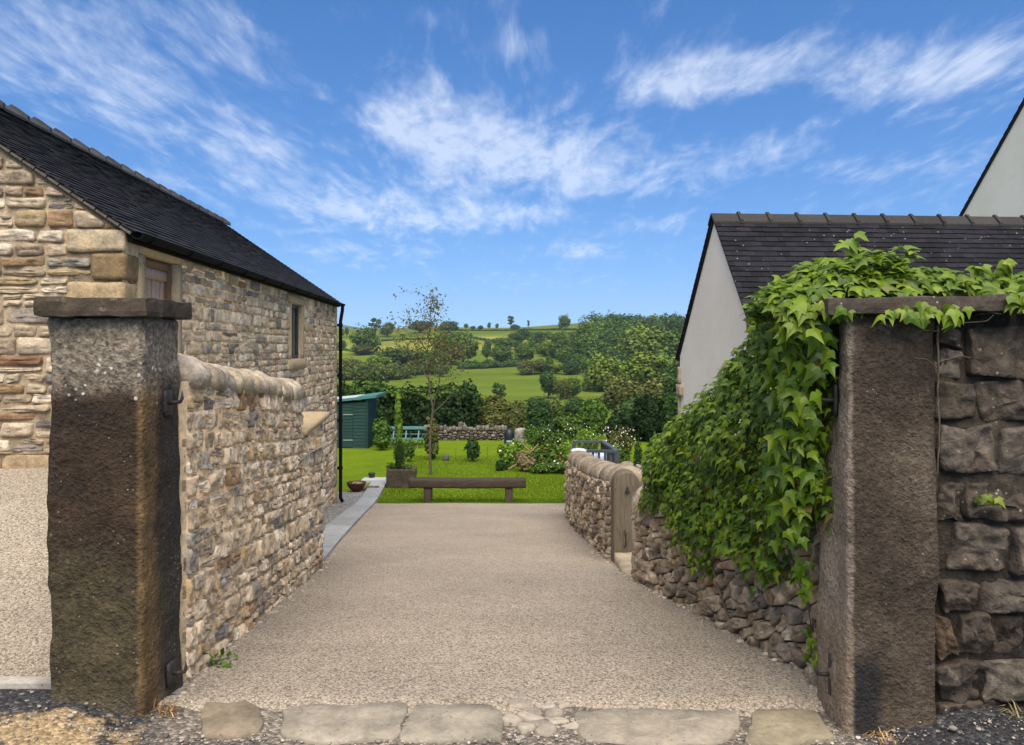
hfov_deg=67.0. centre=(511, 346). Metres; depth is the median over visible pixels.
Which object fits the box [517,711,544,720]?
cobble
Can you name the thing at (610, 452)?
balustrade
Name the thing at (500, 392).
broadleaf tree
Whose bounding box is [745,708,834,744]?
threshold stone
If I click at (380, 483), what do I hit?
kerb slab
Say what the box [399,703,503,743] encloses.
threshold stone
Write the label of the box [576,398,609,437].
shrub
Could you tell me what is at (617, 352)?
broadleaf tree
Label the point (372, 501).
kerb slab
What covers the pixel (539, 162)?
sky
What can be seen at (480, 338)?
hedgerow
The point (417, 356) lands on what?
broadleaf tree
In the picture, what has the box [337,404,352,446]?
door
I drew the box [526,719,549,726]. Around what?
cobble
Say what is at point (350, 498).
gravel path
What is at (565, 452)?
flower plant
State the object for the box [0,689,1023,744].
road
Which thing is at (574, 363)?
broadleaf tree
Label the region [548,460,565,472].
flower plant
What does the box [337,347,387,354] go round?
hedgerow
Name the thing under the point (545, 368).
broadleaf tree
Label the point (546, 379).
broadleaf tree
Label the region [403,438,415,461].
plant
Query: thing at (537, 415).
shrub
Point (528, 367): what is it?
broadleaf tree
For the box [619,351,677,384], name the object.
broadleaf tree
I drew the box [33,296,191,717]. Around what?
stone gatepost
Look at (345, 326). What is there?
hills
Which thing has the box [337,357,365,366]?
broadleaf tree
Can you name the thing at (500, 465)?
flower plant
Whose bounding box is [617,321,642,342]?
broadleaf tree
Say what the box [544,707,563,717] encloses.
cobble
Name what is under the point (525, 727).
cobble
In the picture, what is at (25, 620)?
courtyard
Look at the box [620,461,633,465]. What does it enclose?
rock
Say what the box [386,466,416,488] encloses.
stone planter
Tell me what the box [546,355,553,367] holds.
broadleaf tree
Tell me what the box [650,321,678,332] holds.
broadleaf tree
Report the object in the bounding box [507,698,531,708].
cobble
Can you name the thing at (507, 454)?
flower plant
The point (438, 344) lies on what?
young tree
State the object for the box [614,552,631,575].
step
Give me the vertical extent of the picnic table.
0.639 m
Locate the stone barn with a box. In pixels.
[0,100,345,508]
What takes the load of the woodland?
on the terrain at (519, 387)
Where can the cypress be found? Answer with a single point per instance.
(638, 455)
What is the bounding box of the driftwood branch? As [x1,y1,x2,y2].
[508,440,538,469]
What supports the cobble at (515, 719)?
on the road
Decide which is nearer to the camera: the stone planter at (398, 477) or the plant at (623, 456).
the plant at (623, 456)
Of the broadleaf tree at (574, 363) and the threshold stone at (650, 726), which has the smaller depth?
the threshold stone at (650, 726)
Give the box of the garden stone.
[443,454,448,460]
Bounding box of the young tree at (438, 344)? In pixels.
[368,284,477,474]
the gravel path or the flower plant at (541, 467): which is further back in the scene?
the flower plant at (541, 467)
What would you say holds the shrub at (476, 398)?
on the terrain at (519, 387)
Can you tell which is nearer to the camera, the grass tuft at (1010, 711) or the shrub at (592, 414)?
the grass tuft at (1010, 711)
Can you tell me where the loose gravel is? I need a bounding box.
[0,548,1023,744]
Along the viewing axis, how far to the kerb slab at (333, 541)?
8.70 m
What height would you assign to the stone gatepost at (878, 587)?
1.743 m
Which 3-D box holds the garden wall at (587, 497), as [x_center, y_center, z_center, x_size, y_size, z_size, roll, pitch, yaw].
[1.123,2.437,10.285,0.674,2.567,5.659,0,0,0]
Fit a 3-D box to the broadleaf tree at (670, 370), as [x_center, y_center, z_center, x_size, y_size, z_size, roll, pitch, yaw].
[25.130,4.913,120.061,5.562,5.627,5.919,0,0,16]
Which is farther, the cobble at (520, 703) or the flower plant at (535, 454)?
the flower plant at (535, 454)
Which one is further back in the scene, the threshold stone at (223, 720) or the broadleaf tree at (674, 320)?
the broadleaf tree at (674, 320)
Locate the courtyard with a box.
[0,442,329,676]
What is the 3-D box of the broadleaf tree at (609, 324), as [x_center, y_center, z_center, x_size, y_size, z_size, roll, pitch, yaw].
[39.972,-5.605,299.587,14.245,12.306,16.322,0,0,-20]
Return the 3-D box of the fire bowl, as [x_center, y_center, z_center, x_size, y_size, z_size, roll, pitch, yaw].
[-3.454,3.103,17.150,0.438,0.222,0.438,0,0,0]
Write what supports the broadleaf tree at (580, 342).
on the terrain at (519, 387)
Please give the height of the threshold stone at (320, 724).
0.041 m
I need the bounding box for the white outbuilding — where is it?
[675,211,1023,459]
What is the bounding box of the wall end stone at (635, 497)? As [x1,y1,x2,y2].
[631,486,642,577]
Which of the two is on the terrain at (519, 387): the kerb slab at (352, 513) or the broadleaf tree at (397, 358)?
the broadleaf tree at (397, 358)
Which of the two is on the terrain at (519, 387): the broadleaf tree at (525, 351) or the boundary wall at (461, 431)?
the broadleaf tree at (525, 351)
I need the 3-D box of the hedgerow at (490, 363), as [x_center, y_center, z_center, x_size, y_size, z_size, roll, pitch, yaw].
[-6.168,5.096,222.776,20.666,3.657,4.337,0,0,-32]
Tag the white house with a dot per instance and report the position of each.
(998, 190)
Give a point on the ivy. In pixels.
(784, 368)
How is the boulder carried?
on the lawn at (359, 463)
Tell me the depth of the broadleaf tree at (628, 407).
59.63 m
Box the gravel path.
[323,491,364,525]
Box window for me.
[288,294,305,369]
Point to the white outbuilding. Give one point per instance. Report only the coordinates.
(743, 256)
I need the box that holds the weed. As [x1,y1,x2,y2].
[203,648,237,667]
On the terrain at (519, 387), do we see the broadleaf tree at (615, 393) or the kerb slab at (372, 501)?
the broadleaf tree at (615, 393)
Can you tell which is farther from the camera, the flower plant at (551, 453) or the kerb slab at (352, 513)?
the flower plant at (551, 453)
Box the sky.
[0,0,1023,328]
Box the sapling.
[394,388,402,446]
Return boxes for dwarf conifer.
[393,438,405,468]
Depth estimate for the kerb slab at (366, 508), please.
13.92 m
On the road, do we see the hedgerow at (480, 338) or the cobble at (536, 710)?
the cobble at (536, 710)
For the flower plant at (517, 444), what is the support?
on the lawn at (359, 463)
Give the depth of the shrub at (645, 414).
28.11 m
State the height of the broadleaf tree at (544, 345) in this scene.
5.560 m
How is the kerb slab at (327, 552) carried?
on the lawn at (359, 463)
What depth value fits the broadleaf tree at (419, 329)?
401.71 m
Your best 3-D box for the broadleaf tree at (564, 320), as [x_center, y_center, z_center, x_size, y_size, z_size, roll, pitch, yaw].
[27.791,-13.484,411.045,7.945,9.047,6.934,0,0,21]
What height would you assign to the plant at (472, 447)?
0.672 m
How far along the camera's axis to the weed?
3.73 m
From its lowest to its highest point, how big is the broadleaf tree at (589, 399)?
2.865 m
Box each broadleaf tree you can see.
[337,340,347,348]
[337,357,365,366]
[349,323,382,353]
[351,344,372,354]
[365,354,392,366]
[368,318,381,336]
[378,345,419,364]
[379,322,394,336]
[407,348,446,372]
[408,320,435,332]
[430,329,451,361]
[434,366,450,376]
[438,320,459,332]
[441,326,480,363]
[480,340,491,359]
[489,341,513,361]
[490,335,514,347]
[491,382,506,398]
[507,316,513,324]
[511,324,519,328]
[512,340,521,346]
[513,328,529,341]
[513,340,535,360]
[516,359,544,374]
[525,396,552,415]
[534,331,546,343]
[535,358,552,373]
[537,341,550,354]
[538,370,557,397]
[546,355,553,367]
[547,363,561,373]
[548,328,571,356]
[552,377,571,398]
[557,314,570,328]
[559,356,584,374]
[561,396,584,414]
[565,376,581,397]
[567,329,608,358]
[573,318,608,347]
[577,397,611,411]
[578,356,588,371]
[581,351,623,391]
[596,329,621,350]
[600,317,635,335]
[600,371,643,415]
[610,350,631,363]
[612,313,648,325]
[614,324,668,360]
[615,394,647,422]
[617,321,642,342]
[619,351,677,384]
[636,316,660,327]
[637,373,676,398]
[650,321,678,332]
[655,325,682,354]
[658,360,679,383]
[663,313,685,330]
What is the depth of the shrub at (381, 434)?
25.24 m
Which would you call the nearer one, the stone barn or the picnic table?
the stone barn
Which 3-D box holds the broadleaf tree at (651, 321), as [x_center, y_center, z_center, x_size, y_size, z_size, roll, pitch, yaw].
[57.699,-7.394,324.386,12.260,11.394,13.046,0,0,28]
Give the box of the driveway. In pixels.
[158,503,824,715]
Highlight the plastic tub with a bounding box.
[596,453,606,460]
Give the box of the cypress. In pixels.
[633,434,642,465]
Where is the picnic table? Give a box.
[390,426,426,447]
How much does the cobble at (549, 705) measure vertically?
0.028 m
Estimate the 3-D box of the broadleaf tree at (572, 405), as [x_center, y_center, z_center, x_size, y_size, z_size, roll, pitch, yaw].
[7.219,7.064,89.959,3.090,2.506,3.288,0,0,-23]
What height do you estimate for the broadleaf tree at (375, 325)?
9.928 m
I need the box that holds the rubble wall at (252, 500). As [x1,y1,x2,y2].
[177,353,329,682]
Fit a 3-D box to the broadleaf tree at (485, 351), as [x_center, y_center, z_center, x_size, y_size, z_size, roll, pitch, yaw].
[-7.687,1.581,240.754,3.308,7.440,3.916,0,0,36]
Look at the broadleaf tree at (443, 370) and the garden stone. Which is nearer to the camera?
the garden stone
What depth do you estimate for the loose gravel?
2.98 m
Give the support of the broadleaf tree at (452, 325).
on the terrain at (519, 387)
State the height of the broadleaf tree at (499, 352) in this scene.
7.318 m
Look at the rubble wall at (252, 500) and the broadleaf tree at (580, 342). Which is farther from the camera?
the broadleaf tree at (580, 342)
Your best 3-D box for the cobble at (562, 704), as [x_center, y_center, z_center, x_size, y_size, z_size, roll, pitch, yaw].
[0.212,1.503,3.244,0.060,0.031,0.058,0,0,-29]
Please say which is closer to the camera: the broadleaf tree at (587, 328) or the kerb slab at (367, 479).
the kerb slab at (367, 479)
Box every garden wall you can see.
[564,450,645,558]
[630,384,822,685]
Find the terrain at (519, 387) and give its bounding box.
[337,323,644,437]
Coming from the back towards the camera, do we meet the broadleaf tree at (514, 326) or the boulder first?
the broadleaf tree at (514, 326)
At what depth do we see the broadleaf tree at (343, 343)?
305.43 m
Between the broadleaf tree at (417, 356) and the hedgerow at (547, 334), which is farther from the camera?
the hedgerow at (547, 334)
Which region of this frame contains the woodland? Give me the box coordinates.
[577,310,683,379]
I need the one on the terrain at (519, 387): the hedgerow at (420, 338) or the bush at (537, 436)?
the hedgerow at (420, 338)
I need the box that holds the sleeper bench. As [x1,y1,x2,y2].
[408,477,525,502]
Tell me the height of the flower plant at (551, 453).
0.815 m
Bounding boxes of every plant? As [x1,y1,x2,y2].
[386,462,397,468]
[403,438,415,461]
[403,464,416,476]
[463,438,480,459]
[495,460,505,470]
[497,442,516,467]
[509,436,525,463]
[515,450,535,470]
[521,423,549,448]
[528,462,553,473]
[529,446,543,464]
[539,442,562,463]
[544,428,573,447]
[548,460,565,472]
[557,440,575,461]
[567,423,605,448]
[602,426,635,458]
[619,447,632,462]
[645,432,660,456]
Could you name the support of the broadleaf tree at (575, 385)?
on the terrain at (519, 387)
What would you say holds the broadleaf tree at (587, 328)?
on the terrain at (519, 387)
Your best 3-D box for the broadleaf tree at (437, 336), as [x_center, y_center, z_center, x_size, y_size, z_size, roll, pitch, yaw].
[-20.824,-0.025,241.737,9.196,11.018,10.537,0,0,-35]
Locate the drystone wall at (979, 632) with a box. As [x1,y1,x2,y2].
[813,294,1023,714]
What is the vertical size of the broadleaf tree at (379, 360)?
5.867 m
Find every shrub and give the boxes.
[371,417,391,449]
[422,416,439,458]
[459,378,483,426]
[478,394,508,427]
[503,403,526,432]
[522,406,556,438]
[550,409,584,438]
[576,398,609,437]
[604,411,633,439]
[630,393,661,441]
[657,378,677,431]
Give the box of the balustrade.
[572,441,619,463]
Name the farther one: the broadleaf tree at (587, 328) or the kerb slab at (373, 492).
the broadleaf tree at (587, 328)
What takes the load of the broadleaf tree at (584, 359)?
on the terrain at (519, 387)
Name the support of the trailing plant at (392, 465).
on the stone planter at (398, 477)
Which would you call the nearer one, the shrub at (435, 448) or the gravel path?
the gravel path
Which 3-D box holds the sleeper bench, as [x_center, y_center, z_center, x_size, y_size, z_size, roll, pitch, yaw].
[-0.906,2.955,15.720,2.378,0.578,0.289,0,0,0]
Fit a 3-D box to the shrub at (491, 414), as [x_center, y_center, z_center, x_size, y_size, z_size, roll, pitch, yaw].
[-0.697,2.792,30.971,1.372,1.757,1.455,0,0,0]
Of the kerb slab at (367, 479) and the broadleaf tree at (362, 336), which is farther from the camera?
the broadleaf tree at (362, 336)
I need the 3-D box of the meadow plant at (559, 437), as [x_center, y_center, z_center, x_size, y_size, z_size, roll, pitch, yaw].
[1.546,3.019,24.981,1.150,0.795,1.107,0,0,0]
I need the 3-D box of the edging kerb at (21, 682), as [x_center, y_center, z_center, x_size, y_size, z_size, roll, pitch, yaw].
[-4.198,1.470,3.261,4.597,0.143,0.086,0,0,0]
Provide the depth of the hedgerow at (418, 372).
196.93 m
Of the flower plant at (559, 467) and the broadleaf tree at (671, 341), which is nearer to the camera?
the flower plant at (559, 467)
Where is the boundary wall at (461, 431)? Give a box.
[424,422,506,440]
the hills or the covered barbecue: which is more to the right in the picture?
the covered barbecue
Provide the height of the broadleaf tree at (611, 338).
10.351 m
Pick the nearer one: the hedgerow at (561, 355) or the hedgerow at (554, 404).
the hedgerow at (554, 404)
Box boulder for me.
[514,428,525,447]
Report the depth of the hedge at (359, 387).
29.80 m
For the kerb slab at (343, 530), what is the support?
on the lawn at (359, 463)
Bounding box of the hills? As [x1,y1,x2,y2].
[336,325,358,328]
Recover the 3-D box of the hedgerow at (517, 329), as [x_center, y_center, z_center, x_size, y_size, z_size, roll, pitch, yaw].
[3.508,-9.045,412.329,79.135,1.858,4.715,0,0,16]
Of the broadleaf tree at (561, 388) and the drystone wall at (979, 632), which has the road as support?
the drystone wall at (979, 632)
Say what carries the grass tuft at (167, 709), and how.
on the road
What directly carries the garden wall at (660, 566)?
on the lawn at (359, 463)
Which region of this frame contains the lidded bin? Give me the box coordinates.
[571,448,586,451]
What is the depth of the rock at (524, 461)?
20.37 m
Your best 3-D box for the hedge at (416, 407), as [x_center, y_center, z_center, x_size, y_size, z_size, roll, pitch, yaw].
[-3.912,2.778,31.030,5.226,3.009,2.658,0,0,0]
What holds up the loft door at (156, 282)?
in the stone barn
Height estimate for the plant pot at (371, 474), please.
0.180 m
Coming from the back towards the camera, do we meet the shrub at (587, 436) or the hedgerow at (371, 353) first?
the hedgerow at (371, 353)
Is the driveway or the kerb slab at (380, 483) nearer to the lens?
the driveway
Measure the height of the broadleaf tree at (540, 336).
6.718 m
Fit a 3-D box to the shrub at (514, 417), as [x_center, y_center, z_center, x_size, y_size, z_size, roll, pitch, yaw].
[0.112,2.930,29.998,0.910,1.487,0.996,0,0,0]
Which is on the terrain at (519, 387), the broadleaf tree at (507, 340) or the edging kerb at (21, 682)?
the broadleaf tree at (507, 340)
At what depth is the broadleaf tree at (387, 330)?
375.37 m
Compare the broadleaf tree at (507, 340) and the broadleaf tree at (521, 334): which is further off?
the broadleaf tree at (521, 334)
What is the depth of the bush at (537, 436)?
25.35 m
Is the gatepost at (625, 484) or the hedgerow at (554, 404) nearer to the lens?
the gatepost at (625, 484)
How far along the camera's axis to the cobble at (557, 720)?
3.10 m
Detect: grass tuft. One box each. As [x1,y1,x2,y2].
[144,698,180,720]
[862,726,917,744]
[996,699,1023,719]
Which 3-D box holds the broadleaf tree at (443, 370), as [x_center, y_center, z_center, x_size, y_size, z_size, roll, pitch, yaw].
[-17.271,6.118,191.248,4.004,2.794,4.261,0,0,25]
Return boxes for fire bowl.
[346,480,365,491]
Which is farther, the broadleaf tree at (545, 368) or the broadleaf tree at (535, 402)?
the broadleaf tree at (545, 368)
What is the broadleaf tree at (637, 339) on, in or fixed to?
on the terrain at (519, 387)
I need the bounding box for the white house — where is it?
[959,98,1023,216]
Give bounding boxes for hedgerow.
[336,360,415,380]
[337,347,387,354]
[375,334,471,341]
[396,356,437,375]
[451,328,576,330]
[456,358,521,368]
[463,335,490,340]
[483,398,586,419]
[508,331,572,339]
[526,336,590,361]
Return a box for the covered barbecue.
[504,425,514,445]
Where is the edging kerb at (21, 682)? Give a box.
[0,676,50,688]
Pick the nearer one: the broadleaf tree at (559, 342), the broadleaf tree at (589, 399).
the broadleaf tree at (589, 399)
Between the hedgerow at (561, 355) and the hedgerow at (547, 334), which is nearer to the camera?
the hedgerow at (561, 355)
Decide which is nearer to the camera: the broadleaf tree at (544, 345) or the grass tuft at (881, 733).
the grass tuft at (881, 733)
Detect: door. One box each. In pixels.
[135,246,181,353]
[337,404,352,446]
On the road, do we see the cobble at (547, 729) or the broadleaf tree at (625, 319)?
the cobble at (547, 729)
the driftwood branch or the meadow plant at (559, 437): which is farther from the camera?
the meadow plant at (559, 437)
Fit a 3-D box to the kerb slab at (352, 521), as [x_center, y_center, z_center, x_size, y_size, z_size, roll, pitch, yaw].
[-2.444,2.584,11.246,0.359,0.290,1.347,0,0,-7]
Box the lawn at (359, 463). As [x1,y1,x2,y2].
[337,437,663,502]
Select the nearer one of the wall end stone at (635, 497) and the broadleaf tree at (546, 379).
the wall end stone at (635, 497)
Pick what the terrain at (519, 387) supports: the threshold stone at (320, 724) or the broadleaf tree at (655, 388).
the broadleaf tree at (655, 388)
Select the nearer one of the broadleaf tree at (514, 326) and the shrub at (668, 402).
the shrub at (668, 402)
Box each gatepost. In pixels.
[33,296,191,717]
[611,469,639,562]
[814,314,938,733]
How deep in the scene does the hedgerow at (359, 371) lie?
180.19 m
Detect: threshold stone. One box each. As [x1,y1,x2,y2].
[201,701,263,738]
[280,702,407,744]
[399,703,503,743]
[574,707,740,744]
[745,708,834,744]
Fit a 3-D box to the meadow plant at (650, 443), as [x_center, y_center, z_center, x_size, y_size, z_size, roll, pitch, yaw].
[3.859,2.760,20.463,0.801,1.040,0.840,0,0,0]
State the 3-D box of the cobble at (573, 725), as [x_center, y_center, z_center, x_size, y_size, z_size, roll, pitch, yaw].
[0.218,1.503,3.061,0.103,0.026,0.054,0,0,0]
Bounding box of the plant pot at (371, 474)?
[368,472,374,477]
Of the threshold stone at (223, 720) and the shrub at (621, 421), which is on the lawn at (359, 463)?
the shrub at (621, 421)
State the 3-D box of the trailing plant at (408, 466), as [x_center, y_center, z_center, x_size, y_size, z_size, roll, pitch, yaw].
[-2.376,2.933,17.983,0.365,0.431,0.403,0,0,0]
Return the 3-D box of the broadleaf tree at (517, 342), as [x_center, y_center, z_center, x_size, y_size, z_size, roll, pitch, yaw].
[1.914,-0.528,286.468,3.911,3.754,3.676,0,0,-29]
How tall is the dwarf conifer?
0.862 m
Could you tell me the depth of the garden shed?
25.98 m
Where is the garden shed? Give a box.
[336,392,385,447]
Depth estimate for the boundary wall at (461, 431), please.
28.60 m
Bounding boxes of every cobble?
[502,713,522,725]
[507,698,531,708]
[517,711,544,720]
[517,722,535,731]
[522,707,541,715]
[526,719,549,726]
[534,723,556,736]
[536,703,555,708]
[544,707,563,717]
[547,717,568,723]
[556,721,578,728]
[557,701,570,708]
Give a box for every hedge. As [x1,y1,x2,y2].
[336,374,392,425]
[376,378,477,437]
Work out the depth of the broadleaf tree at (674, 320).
293.71 m
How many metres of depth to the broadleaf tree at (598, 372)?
147.30 m
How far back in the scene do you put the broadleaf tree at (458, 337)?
231.56 m
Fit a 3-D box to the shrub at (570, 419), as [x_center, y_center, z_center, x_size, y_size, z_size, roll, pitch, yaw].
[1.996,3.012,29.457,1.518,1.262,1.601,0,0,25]
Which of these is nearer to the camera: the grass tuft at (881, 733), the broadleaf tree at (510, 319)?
the grass tuft at (881, 733)
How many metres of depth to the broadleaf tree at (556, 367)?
199.48 m
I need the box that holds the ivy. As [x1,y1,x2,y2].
[636,231,1023,669]
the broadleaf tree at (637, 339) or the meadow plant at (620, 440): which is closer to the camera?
the meadow plant at (620, 440)
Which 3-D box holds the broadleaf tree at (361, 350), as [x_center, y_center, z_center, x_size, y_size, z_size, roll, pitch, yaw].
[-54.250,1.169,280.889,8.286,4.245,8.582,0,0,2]
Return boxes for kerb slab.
[323,525,351,536]
[323,534,342,549]
[323,547,332,560]
[327,517,359,527]
[337,510,365,518]
[346,505,371,511]
[354,497,377,505]
[361,477,385,482]
[362,487,383,498]
[369,479,385,488]

